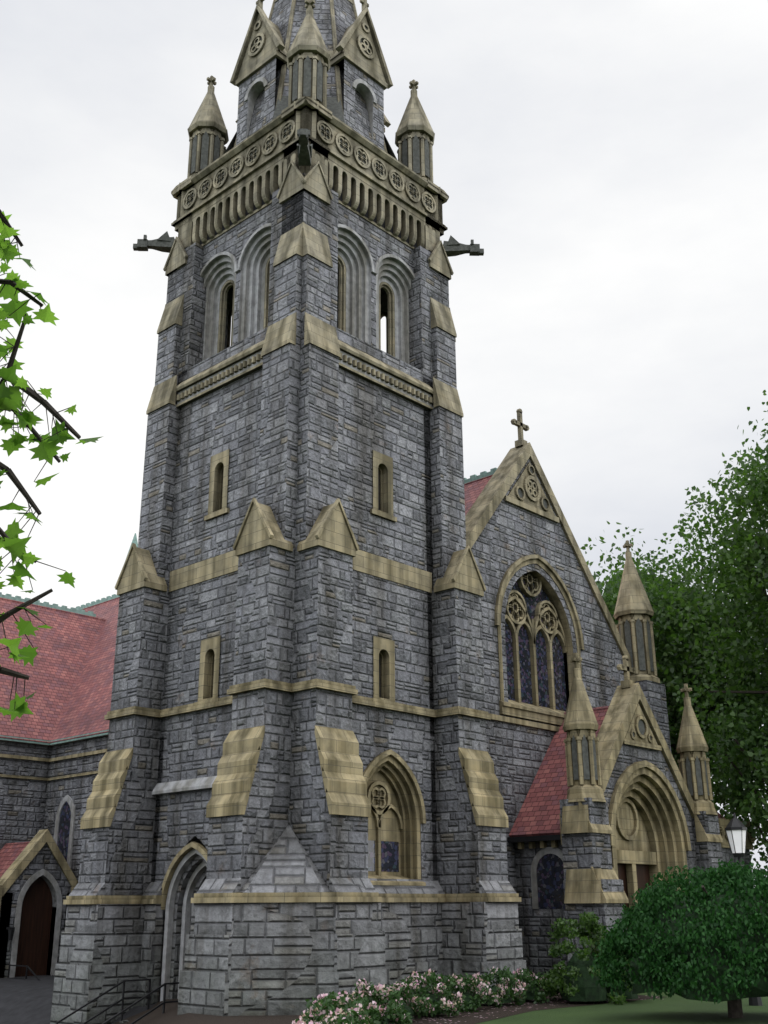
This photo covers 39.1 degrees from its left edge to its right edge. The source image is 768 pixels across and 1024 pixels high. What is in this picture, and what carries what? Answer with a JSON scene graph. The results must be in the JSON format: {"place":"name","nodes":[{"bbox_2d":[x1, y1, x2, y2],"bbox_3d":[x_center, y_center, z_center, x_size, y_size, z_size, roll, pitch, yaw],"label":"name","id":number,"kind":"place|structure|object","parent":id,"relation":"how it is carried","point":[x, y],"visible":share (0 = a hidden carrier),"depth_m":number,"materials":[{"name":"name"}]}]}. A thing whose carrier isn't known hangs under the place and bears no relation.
{"place":"outdoors","nodes":[
{"label":"outdoors","id":0,"kind":"place"},
{"bbox_2d":[0,209,103,721],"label":"tree","id":1,"kind":"object","parent":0,"point":[12,286],"visible":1,"depth_m":4.76,"materials":[{"name":"green plant"}]},
{"bbox_2d":[0,975,155,1023],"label":"paving","id":2,"kind":"structure","parent":0,"point":[28,1000],"depth_m":31.81,"materials":[{"name":"grey concrete"}]},
{"bbox_2d":[7,964,178,1023],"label":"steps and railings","id":3,"kind":"structure","parent":2,"relation":"on","point":[122,1002],"depth_m":27.12,"materials":[{"name":"metal"}]},
{"bbox_2d":[0,0,767,876],"label":"sky","id":4,"kind":"structure","parent":0,"point":[606,161],"materials":[{"name":"white"}]},
{"bbox_2d":[413,997,656,1023],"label":"fallen petals","id":5,"kind":"object","parent":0,"point":[497,1017],"depth_m":24.87,"materials":[{"name":"plant"}]},
{"bbox_2d":[476,992,767,1023],"bbox_3d":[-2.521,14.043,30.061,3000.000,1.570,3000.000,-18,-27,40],"label":"ground","id":6,"kind":"structure","parent":0,"point":[676,1009],"depth_m":23.66,"materials":[{"name":"green plant"}]},
{"bbox_2d":[50,0,526,1023],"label":"tower","id":7,"kind":"structure","parent":6,"relation":"on","point":[294,802],"depth_m":31.44,"materials":[{"name":"stone"}]},
{"bbox_2d":[0,409,755,986],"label":"church","id":8,"kind":"structure","parent":6,"relation":"on","point":[608,807],"depth_m":38.49,"materials":[{"name":"stone"}]},
{"bbox_2d":[114,988,663,1023],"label":"mulch bed","id":9,"kind":"object","parent":6,"relation":"on","point":[168,1016],"depth_m":24.62,"materials":[{"name":"brown soil"}]},
{"bbox_2d":[292,965,561,1023],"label":"flowering bushes","id":10,"kind":"object","parent":9,"relation":"on","point":[399,1003],"visible":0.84,"depth_m":23.52,"materials":[{"name":"green plant"}]},
{"bbox_2d":[537,911,638,1004],"bbox_3d":[5.365,11.364,27.572,2.951,2.222,2.242,10,-23,-27],"label":"porch shrub","id":11,"kind":"object","parent":9,"relation":"on","point":[572,980],"visible":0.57,"depth_m":26.99,"materials":[{"name":"green plant"}]},
{"bbox_2d":[595,567,685,683],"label":"tree","id":12,"kind":"object","parent":6,"relation":"on","point":[620,572],"visible":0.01,"depth_m":70.40,"materials":[{"name":"green plant"}]},
{"bbox_2d":[580,519,767,815],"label":"tree","id":13,"kind":"object","parent":6,"relation":"on","point":[668,653],"visible":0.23,"depth_m":49.45,"materials":[{"name":"green plant"}]},
{"bbox_2d":[591,858,767,1017],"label":"weeping tree","id":14,"kind":"object","parent":6,"relation":"on","point":[700,938],"visible":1,"depth_m":21.18,"materials":[{"name":"green plant"}]},
{"bbox_2d":[649,390,767,747],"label":"tree","id":15,"kind":"object","parent":6,"relation":"on","point":[746,547],"visible":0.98,"depth_m":42.46,"materials":[{"name":"green plant"}]},
{"bbox_2d":[699,687,767,872],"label":"tree","id":16,"kind":"object","parent":6,"relation":"on","point":[745,791],"visible":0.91,"depth_m":40.10,"materials":[{"name":"green plant"}]},
{"bbox_2d":[725,813,762,1005],"bbox_3d":[8.936,9.773,26.758,0.468,4.480,0.600,-18,-27,40],"label":"lamp post","id":17,"kind":"object","parent":6,"relation":"on","point":[735,829],"visible":0.66,"depth_m":27.17,"materials":[{"name":"glass"}]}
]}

